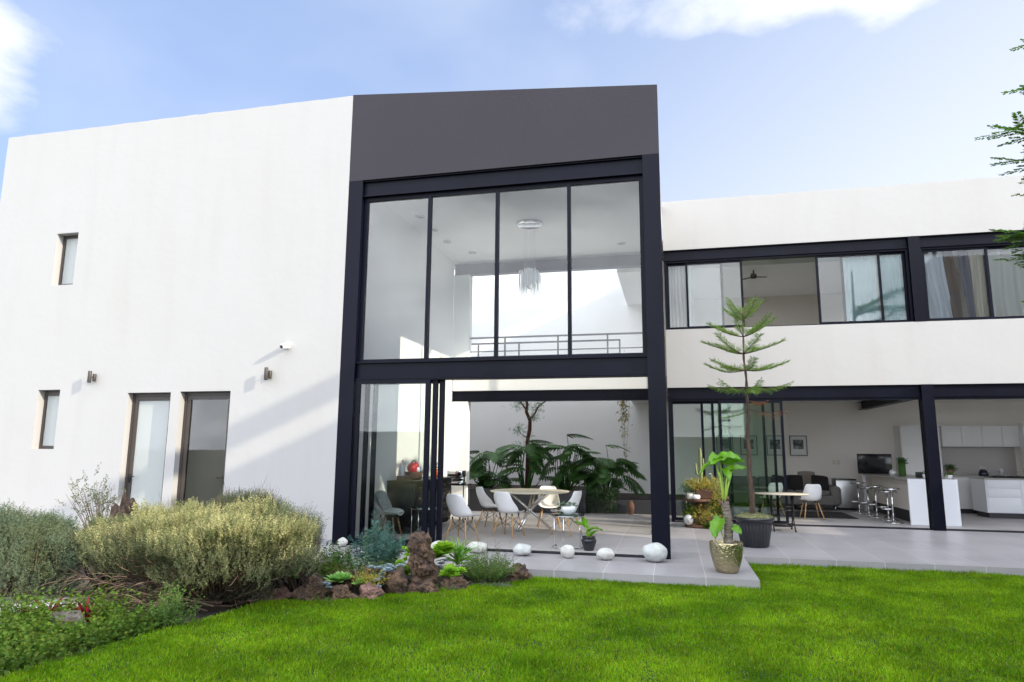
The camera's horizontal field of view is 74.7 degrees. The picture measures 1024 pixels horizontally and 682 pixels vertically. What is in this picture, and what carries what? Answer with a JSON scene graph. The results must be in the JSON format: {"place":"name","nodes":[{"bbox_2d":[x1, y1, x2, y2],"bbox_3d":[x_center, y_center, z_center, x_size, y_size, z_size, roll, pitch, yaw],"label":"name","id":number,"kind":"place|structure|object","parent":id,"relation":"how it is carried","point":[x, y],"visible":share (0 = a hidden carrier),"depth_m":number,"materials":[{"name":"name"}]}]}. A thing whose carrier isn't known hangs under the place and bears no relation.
{"place":"outdoors","nodes":[
{"label":"outdoors","id":0,"kind":"place"},
{"bbox_2d":[0,558,150,602],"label":"ground","id":1,"kind":"structure","parent":0,"point":[81,581],"depth_m":8.50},
{"bbox_2d":[1,561,510,676],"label":"garden bed","id":2,"kind":"object","parent":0,"point":[211,611],"visible":0.02,"depth_m":7.78,"materials":[{"name":"soil"}]},
{"bbox_2d":[0,498,91,609],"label":"lavender bush","id":3,"kind":"object","parent":2,"relation":"on","point":[29,542],"visible":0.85,"depth_m":7.58,"materials":[{"name":"green plant"}]},
{"bbox_2d":[17,596,102,622],"bbox_3d":[-4.450,2.685,6.717,0.924,0.250,0.353,0,-9,3],"label":"bromeliad","id":4,"kind":"object","parent":2,"relation":"on","point":[87,609],"visible":0.3,"depth_m":6.66,"materials":[{"name":"red plant"}]},
{"bbox_2d":[49,610,85,625],"bbox_3d":[-4.276,2.709,6.414,0.452,0.265,0.309,-2,-9,13],"label":"rock","id":5,"kind":"object","parent":2,"relation":"on","point":[72,616],"visible":0.27,"depth_m":6.36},
{"bbox_2d":[0,582,151,625],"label":"mint patch","id":6,"kind":"object","parent":2,"relation":"on","point":[97,601],"visible":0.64,"depth_m":6.69,"materials":[{"name":"green plant"}]},
{"bbox_2d":[0,606,160,675],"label":"mint patch","id":7,"kind":"object","parent":2,"relation":"on","point":[24,642],"visible":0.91,"depth_m":5.69,"materials":[{"name":"green plant"}]},
{"bbox_2d":[55,465,125,527],"bbox_3d":[-6.611,2.583,10.518,1.035,1.348,0.734,-7,-11,37],"label":"twiggy shrub","id":8,"kind":"object","parent":2,"relation":"on","point":[98,504],"visible":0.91,"depth_m":10.52,"materials":[{"name":"grey plant"}]},
{"bbox_2d":[69,506,138,595],"bbox_3d":[-4.977,2.551,8.249,1.112,1.136,1.004,7,-11,-37],"label":"lavender bush","id":9,"kind":"object","parent":2,"relation":"on","point":[94,520],"visible":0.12,"depth_m":8.18,"materials":[{"name":"green plant"}]},
{"bbox_2d":[110,492,138,522],"bbox_3d":[-5.973,2.863,10.320,0.462,1.058,0.382,-5,-11,32],"label":"tree stump","id":10,"kind":"object","parent":2,"relation":"on","point":[125,505],"visible":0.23,"depth_m":10.30,"materials":[{"name":"brown wood"}]},
{"bbox_2d":[55,603,195,653],"bbox_3d":[-3.564,2.734,6.254,1.149,0.413,1.128,6,-11,-30],"label":"mint patch","id":11,"kind":"object","parent":2,"relation":"on","point":[143,623],"visible":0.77,"depth_m":6.17,"materials":[{"name":"green plant"}]},
{"bbox_2d":[39,562,234,611],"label":"fallen branches","id":12,"kind":"object","parent":2,"relation":"on","point":[191,603],"visible":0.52,"depth_m":7.20,"materials":[{"name":"brown wood"}]},
{"bbox_2d":[50,569,282,610],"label":"undergrowth","id":13,"kind":"object","parent":2,"relation":"on","point":[102,578],"visible":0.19,"depth_m":7.72,"materials":[{"name":"green plant"}]},
{"bbox_2d":[131,578,210,627],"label":"young lavender","id":14,"kind":"object","parent":2,"relation":"on","point":[173,613],"visible":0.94,"depth_m":6.51,"materials":[{"name":"green plant"}]},
{"bbox_2d":[67,490,337,614],"bbox_3d":[-3.551,2.359,7.722,3.516,1.422,1.851,-2,-9,13],"label":"lavender bush","id":15,"kind":"object","parent":2,"relation":"on","point":[200,541],"visible":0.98,"depth_m":7.31,"materials":[{"name":"green plant"}]},
{"bbox_2d":[203,479,292,565],"bbox_3d":[-3.833,2.575,9.574,1.439,1.414,1.137,-8,-13,44],"label":"lavender bush","id":16,"kind":"object","parent":2,"relation":"on","point":[228,498],"visible":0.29,"depth_m":9.50,"materials":[{"name":"green plant"}]},
{"bbox_2d":[225,571,288,603],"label":"leafy plant","id":17,"kind":"object","parent":2,"relation":"on","point":[268,589],"visible":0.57,"depth_m":7.52,"materials":[{"name":"green plant"}]},
{"bbox_2d":[258,586,290,601],"bbox_3d":[-2.713,2.918,7.683,0.388,0.184,0.293,-7,-12,39],"label":"rock","id":18,"kind":"object","parent":2,"relation":"on","point":[281,592],"visible":0.46,"depth_m":7.64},
{"bbox_2d":[232,497,327,600],"bbox_3d":[-2.661,2.430,7.904,1.233,1.192,1.210,-2,-9,13],"label":"lavender bush","id":19,"kind":"object","parent":2,"relation":"on","point":[291,586],"visible":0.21,"depth_m":7.83,"materials":[{"name":"green plant"}]},
{"bbox_2d":[291,575,330,601],"bbox_3d":[-2.309,2.835,7.675,0.435,0.323,0.315,4,-10,-22],"label":"rock","id":20,"kind":"object","parent":2,"relation":"on","point":[313,586],"visible":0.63,"depth_m":7.57,"materials":[{"name":"stone"}]},
{"bbox_2d":[313,555,360,579],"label":"leafy plant","id":21,"kind":"object","parent":2,"relation":"on","point":[324,566],"visible":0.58,"depth_m":8.29,"materials":[{"name":"green plant"}]},
{"bbox_2d":[316,540,364,568],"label":"leafy plant","id":22,"kind":"object","parent":2,"relation":"on","point":[347,557],"visible":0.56,"depth_m":8.76,"materials":[{"name":"green plant"}]},
{"bbox_2d":[331,584,359,599],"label":"rock","id":23,"kind":"object","parent":2,"relation":"on","point":[341,591],"visible":0.59,"depth_m":7.65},
{"bbox_2d":[348,565,389,586],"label":"succulent","id":24,"kind":"object","parent":2,"relation":"on","point":[375,576],"visible":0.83,"depth_m":7.88,"materials":[{"name":"yellow plant"}]},
{"bbox_2d":[359,582,384,599],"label":"rock","id":25,"kind":"object","parent":2,"relation":"on","point":[369,590],"visible":0.6,"depth_m":7.68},
{"bbox_2d":[348,508,406,567],"bbox_3d":[-1.720,2.597,8.771,0.663,0.800,0.809,8,-12,-40],"label":"conifer","id":26,"kind":"object","parent":2,"relation":"on","point":[381,545],"visible":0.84,"depth_m":8.68,"materials":[{"name":"blue plant"}]},
{"bbox_2d":[363,563,404,595],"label":"succulent","id":27,"kind":"object","parent":2,"relation":"on","point":[389,567],"visible":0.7,"depth_m":8.02,"materials":[{"name":"plant"}]},
{"bbox_2d":[384,567,407,594],"bbox_3d":[-1.383,2.877,7.991,0.290,0.337,0.258,-2,-9,13],"label":"rock","id":28,"kind":"object","parent":2,"relation":"on","point":[396,581],"visible":0.79,"depth_m":7.92,"materials":[{"name":"stone"}]},
{"bbox_2d":[407,531,438,585],"bbox_3d":[-1.112,2.721,8.275,0.377,0.717,0.393,-2,-9,13],"label":"standing rock","id":29,"kind":"object","parent":2,"relation":"on","point":[421,564],"visible":0.84,"depth_m":8.19,"materials":[{"name":"stone"}]},
{"bbox_2d":[406,578,439,593],"bbox_3d":[-1.087,2.979,8.079,0.427,0.222,0.240,-2,-9,13],"label":"rock","id":30,"kind":"object","parent":2,"relation":"on","point":[427,586],"visible":0.56,"depth_m":8.01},
{"bbox_2d":[432,541,455,558],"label":"succulent","id":31,"kind":"object","parent":2,"relation":"on","point":[441,549],"visible":0.81,"depth_m":8.74,"materials":[{"name":"green plant"}]},
{"bbox_2d":[439,563,466,577],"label":"succulent","id":32,"kind":"object","parent":2,"relation":"on","point":[447,571],"visible":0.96,"depth_m":8.35,"materials":[{"name":"green plant"}]},
{"bbox_2d":[439,575,468,590],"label":"rock","id":33,"kind":"object","parent":2,"relation":"on","point":[458,581],"visible":0.54,"depth_m":8.23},
{"bbox_2d":[435,536,483,564],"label":"spiky plant","id":34,"kind":"object","parent":2,"relation":"on","point":[459,553],"visible":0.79,"depth_m":8.96,"materials":[{"name":"green plant"}]},
{"bbox_2d":[457,538,521,582],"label":"shrub","id":35,"kind":"object","parent":2,"relation":"on","point":[499,571],"visible":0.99,"depth_m":8.57,"materials":[{"name":"green plant"}]},
{"bbox_2d":[505,563,531,581],"bbox_3d":[0.089,3.082,8.901,0.374,0.267,0.253,-2,-9,13],"label":"rock","id":36,"kind":"object","parent":2,"relation":"on","point":[522,573],"visible":0.51,"depth_m":8.82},
{"bbox_2d":[405,460,422,479],"bbox_3d":[-1.950,2.555,13.319,0.350,0.380,0.492,-2,-9,13],"label":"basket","id":37,"kind":"object","parent":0,"point":[414,471],"visible":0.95,"depth_m":13.16,"materials":[{"name":"wicker"}]},
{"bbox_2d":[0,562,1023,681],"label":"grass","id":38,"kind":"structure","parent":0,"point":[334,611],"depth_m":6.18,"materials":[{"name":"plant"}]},
{"bbox_2d":[0,0,1023,240],"label":"sky","id":39,"kind":"structure","parent":0,"point":[755,97],"materials":[{"name":"blue"}]},
{"bbox_2d":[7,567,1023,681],"bbox_3d":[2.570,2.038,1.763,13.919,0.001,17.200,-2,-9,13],"label":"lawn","id":40,"kind":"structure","parent":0,"point":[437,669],"depth_m":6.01,"materials":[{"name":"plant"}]},
{"bbox_2d":[975,39,1023,302],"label":"feathery tree","id":41,"kind":"object","parent":40,"relation":"on","point":[1018,236],"visible":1,"depth_m":7.49,"materials":[{"name":"green plant"}]},
{"bbox_2d":[91,522,1023,588],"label":"terrace","id":42,"kind":"structure","parent":0,"point":[691,561],"depth_m":10.27,"materials":[{"name":"concrete"}]},
{"bbox_2d":[642,542,666,561],"bbox_3d":[2.063,3.053,9.697,0.362,0.259,0.311,-2,-9,13],"label":"decorative stone","id":43,"kind":"object","parent":42,"relation":"on","point":[655,552],"visible":1,"depth_m":9.59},
{"bbox_2d":[679,448,724,528],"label":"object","id":44,"kind":"object","parent":42,"relation":"on","point":[698,511],"visible":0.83,"depth_m":14.03,"materials":[{"name":"plant"}]},
{"bbox_2d":[699,451,746,573],"bbox_3d":[2.900,2.283,9.015,0.531,1.592,0.643,-8,-12,41],"label":"potted plant","id":45,"kind":"object","parent":42,"relation":"on","point":[726,552],"visible":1,"depth_m":8.95,"materials":[{"name":"plant"}]},
{"bbox_2d":[701,297,793,547],"bbox_3d":[4.030,1.320,11.682,1.541,4.355,1.426,8,-12,-39],"label":"potted tree","id":46,"kind":"object","parent":42,"relation":"on","point":[754,526],"visible":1,"depth_m":11.57,"materials":[{"name":"green plant"}]},
{"bbox_2d":[755,492,808,531],"bbox_3d":[5.497,3.473,13.633,1.050,0.742,0.819,-2,-9,13],"label":"treadle table","id":47,"kind":"object","parent":42,"relation":"on","point":[790,494],"visible":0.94,"depth_m":13.58,"materials":[{"name":"wood"}]},
{"bbox_2d":[378,506,1023,554],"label":"floor","id":48,"kind":"structure","parent":0,"point":[624,534],"depth_m":14.06,"materials":[{"name":"tile"}]},
{"bbox_2d":[373,491,403,536],"bbox_3d":[-2.251,3.123,12.048,0.534,0.827,0.467,-1,-9,7],"label":"shell chair","id":49,"kind":"object","parent":48,"relation":"on","point":[379,509],"visible":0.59,"depth_m":11.92,"materials":[{"name":"grey plastic"}]},
{"bbox_2d":[375,490,391,510],"bbox_3d":[-2.313,2.874,12.074,0.110,0.400,0.400,-30,-14,7],"label":"cushion","id":50,"kind":"object","parent":49,"relation":"on","point":[383,500],"visible":0.93,"depth_m":11.96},
{"bbox_2d":[386,476,453,533],"bbox_3d":[-1.827,3.305,13.637,0.590,0.998,2.260,-2,-9,13],"label":"dresser","id":51,"kind":"object","parent":48,"relation":"on","point":[406,495],"visible":0.49,"depth_m":12.63,"materials":[{"name":"brown wood"}]},
{"bbox_2d":[449,483,471,520],"bbox_3d":[-1.257,3.644,15.179,0.560,0.800,0.470,-2,-9,13],"label":"serving cart","id":52,"kind":"object","parent":48,"relation":"on","point":[466,484],"visible":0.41,"depth_m":15.01,"materials":[{"name":"black"}]},
{"bbox_2d":[447,470,465,483],"bbox_3d":[-1.255,3.097,15.246,0.405,0.300,0.411,-2,-9,13],"label":"espresso machine","id":53,"kind":"object","parent":52,"relation":"on","point":[459,476],"visible":0.9,"depth_m":15.18,"materials":[{"name":"silver metal"}]},
{"bbox_2d":[444,494,478,543],"bbox_3d":[-0.885,3.074,11.680,0.468,0.827,0.534,-5,-11,30],"label":"shell chair","id":54,"kind":"object","parent":48,"relation":"on","point":[457,506],"visible":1,"depth_m":11.54,"materials":[{"name":"white plastic"}]},
{"bbox_2d":[476,486,503,528],"bbox_3d":[-0.467,3.383,13.585,0.534,0.827,0.467,-3,-10,22],"label":"shell chair","id":55,"kind":"object","parent":48,"relation":"on","point":[485,500],"visible":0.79,"depth_m":13.71,"materials":[{"name":"white plastic"}]},
{"bbox_2d":[492,491,524,538],"bbox_3d":[-0.074,3.198,12.414,0.467,0.827,0.534,-6,-11,33],"label":"shell chair","id":56,"kind":"object","parent":48,"relation":"on","point":[504,503],"visible":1,"depth_m":12.28,"materials":[{"name":"white plastic"}]},
{"bbox_2d":[0,84,1023,559],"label":"house","id":57,"kind":"structure","parent":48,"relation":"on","point":[172,284],"depth_m":13.10,"materials":[{"name":"paint"}]},
{"bbox_2d":[39,390,59,448],"bbox_3d":[-8.909,1.528,13.038,0.516,1.126,0.050,-2,-9,13],"label":"window","id":58,"kind":"structure","parent":57,"relation":"in","point":[51,403],"depth_m":13.04,"materials":[{"name":"glass"}]},
{"bbox_2d":[58,235,77,284],"bbox_3d":[-8.877,-1.612,13.540,0.516,1.066,0.050,-2,-9,13],"label":"window","id":59,"kind":"structure","parent":57,"relation":"in","point":[69,250],"depth_m":13.56,"materials":[{"name":"glass"}]},
{"bbox_2d":[126,396,170,512],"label":"door","id":60,"kind":"structure","parent":57,"relation":"in","point":[151,414],"depth_m":12.42,"materials":[{"name":"glass"}]},
{"bbox_2d":[179,395,229,505],"bbox_3d":[-5.542,2.236,12.076,0.940,2.515,0.114,-2,-9,13],"label":"door","id":61,"kind":"structure","parent":57,"relation":"in","point":[199,397],"depth_m":12.22,"materials":[{"name":"brown metal"}]},
{"bbox_2d":[349,380,430,545],"bbox_3d":[-2.031,2.004,11.217,1.350,2.710,0.050,-2,-9,13],"label":"sliding door","id":62,"kind":"structure","parent":57,"relation":"in","point":[428,382],"depth_m":11.21,"materials":[{"name":"metal"}]},
{"bbox_2d":[359,380,438,542],"bbox_3d":[-1.896,2.010,11.246,1.320,2.710,0.050,-2,-9,13],"label":"sliding door","id":63,"kind":"structure","parent":57,"relation":"in","point":[435,382],"depth_m":11.22,"materials":[{"name":"metal"}]},
{"bbox_2d":[367,380,445,540],"bbox_3d":[-1.772,2.016,11.278,1.295,2.710,0.050,-2,-9,13],"label":"sliding door","id":64,"kind":"structure","parent":57,"relation":"in","point":[442,382],"depth_m":11.26,"materials":[{"name":"metal"}]},
{"bbox_2d":[358,175,646,362],"bbox_3d":[-0.260,-1.167,11.381,4.950,3.010,0.092,-2,-9,13],"label":"window","id":65,"kind":"structure","parent":57,"relation":"in","point":[568,184],"depth_m":11.40,"materials":[{"name":"metal"}]},
{"bbox_2d":[516,219,542,295],"bbox_3d":[0.368,-1.712,14.032,0.560,1.566,0.560,-2,-9,13],"label":"chandelier","id":66,"kind":"object","parent":57,"relation":"hanging from","point":[529,278],"visible":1,"depth_m":13.92,"materials":[{"name":"glass"}]},
{"bbox_2d":[668,265,694,326],"bbox_3d":[4.018,-1.054,15.993,0.638,1.570,0.074,-2,-9,13],"label":"curtain","id":67,"kind":"object","parent":57,"relation":"hanging from","point":[677,296],"visible":0.84,"depth_m":15.99,"materials":[{"name":"white fabric"}]},
{"bbox_2d":[672,402,734,520],"bbox_3d":[4.326,2.721,15.273,1.320,2.670,0.040,-2,-9,13],"label":"sliding door","id":68,"kind":"structure","parent":57,"relation":"in","point":[728,405],"depth_m":15.23,"materials":[{"name":"metal"}]},
{"bbox_2d":[716,435,733,454],"bbox_3d":[6.290,3.079,19.809,0.470,0.570,0.028,-2,-9,13],"label":"picture","id":69,"kind":"object","parent":57,"relation":"attached to","point":[725,438],"visible":0.71,"depth_m":19.82,"materials":[{"name":"black plastic"}]},
{"bbox_2d":[700,401,769,520],"bbox_3d":[4.994,2.691,15.056,1.380,2.670,0.040,-2,-9,13],"label":"sliding door","id":70,"kind":"structure","parent":57,"relation":"in","point":[702,402],"depth_m":15.03,"materials":[{"name":"metal"}]},
{"bbox_2d":[711,401,779,520],"bbox_3d":[5.189,2.676,14.950,1.350,2.670,0.040,-2,-9,13],"label":"sliding door","id":71,"kind":"structure","parent":57,"relation":"in","point":[712,402],"depth_m":14.90,"materials":[{"name":"metal"}]},
{"bbox_2d":[740,435,757,454],"bbox_3d":[6.942,3.059,19.657,0.470,0.570,0.028,-2,-9,13],"label":"picture","id":72,"kind":"object","parent":57,"relation":"attached to","point":[753,444],"visible":0.81,"depth_m":19.66,"materials":[{"name":"black paper"}]},
{"bbox_2d":[718,400,788,523],"bbox_3d":[5.336,2.661,14.854,1.360,2.670,0.040,-2,-9,13],"label":"sliding door","id":73,"kind":"structure","parent":57,"relation":"in","point":[774,401],"depth_m":14.82,"materials":[{"name":"metal"}]},
{"bbox_2d":[766,436,781,454],"bbox_3d":[7.652,3.038,19.491,0.470,0.570,0.028,-2,-9,13],"label":"picture","id":74,"kind":"object","parent":57,"relation":"attached to","point":[769,443],"visible":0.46,"depth_m":19.50,"materials":[{"name":"black paper"}]},
{"bbox_2d":[664,249,913,329],"bbox_3d":[6.194,-1.140,15.350,5.250,1.655,0.140,-2,-9,13],"label":"window","id":75,"kind":"structure","parent":57,"relation":"in","point":[904,252],"depth_m":15.18,"materials":[{"name":"metal"}]},
{"bbox_2d":[789,436,807,455],"bbox_3d":[8.266,3.019,19.348,0.470,0.570,0.028,-2,-9,13],"label":"picture","id":76,"kind":"object","parent":57,"relation":"attached to","point":[798,445],"visible":1,"depth_m":19.34,"materials":[{"name":"black paper"}]},
{"bbox_2d":[842,256,880,320],"bbox_3d":[7.877,-1.168,15.113,0.718,1.570,0.065,-2,-9,13],"label":"curtain","id":77,"kind":"object","parent":57,"relation":"hanging from","point":[861,289],"visible":0.91,"depth_m":15.11,"materials":[{"name":"white fabric"}]},
{"bbox_2d":[857,454,892,473],"bbox_3d":[9.791,3.318,18.099,0.880,0.534,0.160,-1,-9,7],"label":"television","id":78,"kind":"object","parent":57,"relation":"attached to","point":[874,463],"visible":0.85,"depth_m":18.09,"materials":[{"name":"black"}]},
{"bbox_2d":[879,254,906,319],"bbox_3d":[8.488,-1.190,14.950,0.510,1.570,0.074,-2,-9,13],"label":"curtain","id":79,"kind":"object","parent":57,"relation":"hanging from","point":[892,287],"visible":0.91,"depth_m":14.95,"materials":[{"name":"white fabric"}]},
{"bbox_2d":[924,252,952,317],"bbox_3d":[9.363,-1.216,14.745,0.572,1.570,0.105,-2,-9,13],"label":"curtain","id":80,"kind":"object","parent":57,"relation":"hanging from","point":[938,296],"visible":0.84,"depth_m":14.74,"materials":[{"name":"white fabric"}]},
{"bbox_2d":[942,251,962,317],"bbox_3d":[9.662,-1.221,14.706,0.274,1.570,0.086,-2,-9,13],"label":"curtain","id":81,"kind":"object","parent":57,"relation":"hanging from","point":[953,284],"visible":0.91,"depth_m":14.69,"materials":[{"name":"brown fabric"}]},
{"bbox_2d":[957,250,975,316],"bbox_3d":[9.918,-1.232,14.626,0.237,1.570,0.083,-2,-9,13],"label":"curtain","id":82,"kind":"object","parent":57,"relation":"hanging from","point":[964,267],"visible":0.91,"depth_m":14.62,"materials":[{"name":"grey fabric"}]},
{"bbox_2d":[920,242,1023,320],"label":"window","id":83,"kind":"structure","parent":57,"relation":"in","point":[984,247],"depth_m":14.47,"materials":[{"name":"metal"}]},
{"bbox_2d":[967,249,987,316],"bbox_3d":[10.152,-1.234,14.602,0.329,1.570,0.102,-2,-9,13],"label":"curtain","id":84,"kind":"object","parent":57,"relation":"hanging from","point":[977,273],"visible":0.92,"depth_m":14.61,"materials":[{"name":"white fabric"}]},
{"bbox_2d":[987,248,1023,316],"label":"curtain","id":85,"kind":"object","parent":57,"relation":"hanging from","point":[1007,282],"visible":0.82,"depth_m":14.46,"materials":[{"name":"white fabric"}]},
{"bbox_2d":[490,488,568,531],"bbox_3d":[0.356,3.414,13.536,1.600,0.768,1.600,-2,-9,13],"label":"dining table","id":86,"kind":"object","parent":48,"relation":"on","point":[542,493],"visible":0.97,"depth_m":13.44,"materials":[{"name":"beige"}]},
{"bbox_2d":[537,486,560,528],"bbox_3d":[0.763,3.448,13.934,0.467,0.827,0.534,1,-9,-1],"label":"shell chair","id":87,"kind":"object","parent":48,"relation":"on","point":[548,501],"visible":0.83,"depth_m":14.06,"materials":[{"name":"beige plastic"}]},
{"bbox_2d":[551,491,581,536],"bbox_3d":[1.060,3.258,12.741,0.534,0.827,0.467,-6,-11,33],"label":"shell chair","id":88,"kind":"object","parent":48,"relation":"on","point":[576,497],"visible":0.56,"depth_m":12.62,"materials":[{"name":"white plastic"}]},
{"bbox_2d":[551,513,583,549],"bbox_3d":[0.926,3.136,11.083,0.550,0.535,0.550,-2,-9,13],"label":"side table","id":89,"kind":"object","parent":48,"relation":"on","point":[575,515],"visible":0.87,"depth_m":10.94,"materials":[{"name":"silver glass"}]},
{"bbox_2d":[554,500,578,514],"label":"potted plant","id":90,"kind":"object","parent":89,"relation":"on","point":[566,508],"visible":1,"depth_m":11.05,"materials":[{"name":"white plant"}]},
{"bbox_2d":[574,517,602,550],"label":"potted plant","id":91,"kind":"object","parent":48,"relation":"on","point":[588,540],"visible":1,"depth_m":10.70,"materials":[{"name":"green plant"}]},
{"bbox_2d":[469,484,713,515],"bbox_3d":[0.795,4.377,18.900,9.300,0.560,3.750,-2,-9,13],"label":"planter","id":92,"kind":"object","parent":48,"relation":"on","point":[642,504],"visible":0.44,"depth_m":17.06,"materials":[{"name":"grey"}]},
{"bbox_2d":[469,447,521,488],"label":"philodendron","id":93,"kind":"object","parent":92,"relation":"in","point":[481,473],"visible":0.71,"depth_m":18.22,"materials":[{"name":"green plant"}]},
{"bbox_2d":[494,440,560,487],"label":"philodendron","id":94,"kind":"object","parent":92,"relation":"on","point":[532,451],"visible":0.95,"depth_m":17.93,"materials":[{"name":"green plant"}]},
{"bbox_2d":[504,355,553,487],"bbox_3d":[0.698,2.268,18.773,2.906,3.726,1.416,-2,-9,13],"label":"patio tree","id":95,"kind":"object","parent":92,"relation":"on","point":[528,431],"visible":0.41,"depth_m":18.72,"materials":[{"name":"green plant"}]},
{"bbox_2d":[536,434,605,497],"bbox_3d":[1.638,3.368,17.903,2.108,1.777,1.357,-2,-9,13],"label":"philodendron","id":96,"kind":"object","parent":92,"relation":"in","point":[564,471],"visible":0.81,"depth_m":17.86,"materials":[{"name":"green plant"}]},
{"bbox_2d":[582,485,619,513],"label":"hedge plant","id":97,"kind":"object","parent":92,"relation":"in","point":[598,501],"visible":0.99,"depth_m":16.87,"materials":[{"name":"green plant"}]},
{"bbox_2d":[569,445,646,498],"bbox_3d":[2.514,3.559,17.623,2.059,1.650,1.311,-2,-9,13],"label":"philodendron","id":98,"kind":"object","parent":92,"relation":"in","point":[606,468],"visible":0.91,"depth_m":17.52,"materials":[{"name":"green plant"}]},
{"bbox_2d":[724,476,841,510],"bbox_3d":[7.435,4.260,18.820,3.170,0.860,0.960,-2,-9,13],"label":"sofa","id":99,"kind":"object","parent":48,"relation":"on","point":[831,496],"visible":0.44,"depth_m":18.50,"materials":[{"name":"fabric"}]},
{"bbox_2d":[786,475,802,490],"bbox_3d":[7.847,3.965,18.665,0.480,0.480,0.110,-3,-25,19],"label":"cushion","id":100,"kind":"object","parent":99,"relation":"on","point":[795,482],"visible":0.78,"depth_m":18.61,"materials":[{"name":"black fabric"}]},
{"bbox_2d":[811,475,828,490],"bbox_3d":[8.488,3.937,18.465,0.480,0.480,0.110,6,-24,3],"label":"cushion","id":101,"kind":"object","parent":99,"relation":"on","point":[822,481],"visible":0.67,"depth_m":18.45,"materials":[{"name":"black fabric"}]},
{"bbox_2d":[743,510,858,518],"bbox_3d":[7.252,4.405,17.070,2.500,0.012,1.700,-2,-9,13],"label":"rug","id":102,"kind":"object","parent":48,"relation":"on","point":[814,514],"visible":0.71,"depth_m":16.88,"materials":[{"name":"grey carpet"}]},
{"bbox_2d":[759,483,785,515],"bbox_3d":[6.445,3.915,16.593,0.467,0.827,0.534,1,-9,-7],"label":"shell chair","id":103,"kind":"object","parent":102,"relation":"on","point":[771,487],"visible":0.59,"depth_m":16.44,"materials":[{"name":"white plastic"}]},
{"bbox_2d":[799,484,824,519],"bbox_3d":[7.139,3.824,15.994,0.467,0.827,0.534,-1,-9,7],"label":"shell chair","id":104,"kind":"object","parent":48,"relation":"on","point":[814,491],"visible":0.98,"depth_m":15.84,"materials":[{"name":"white plastic"}]},
{"bbox_2d":[832,478,858,508],"bbox_3d":[9.274,4.244,18.665,0.540,0.810,0.500,-2,-9,13],"label":"mini fridge","id":105,"kind":"object","parent":48,"relation":"on","point":[848,490],"visible":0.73,"depth_m":18.43,"materials":[{"name":"black plastic"}]},
{"bbox_2d":[861,474,961,525],"bbox_3d":[9.701,3.837,16.522,1.030,0.999,3.650,-2,-9,13],"label":"kitchen bar","id":106,"kind":"object","parent":48,"relation":"on","point":[910,501],"visible":0.76,"depth_m":14.90,"materials":[{"name":"white paint"}]},
{"bbox_2d":[893,423,1023,513],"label":"kitchen cabinets","id":107,"kind":"object","parent":48,"relation":"on","point":[968,451],"visible":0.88,"depth_m":18.12,"materials":[{"name":"white"}]},
{"bbox_2d":[969,477,1023,518],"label":"kitchen island","id":108,"kind":"structure","parent":0,"point":[997,497],"depth_m":16.43,"materials":[{"name":"white paint"}]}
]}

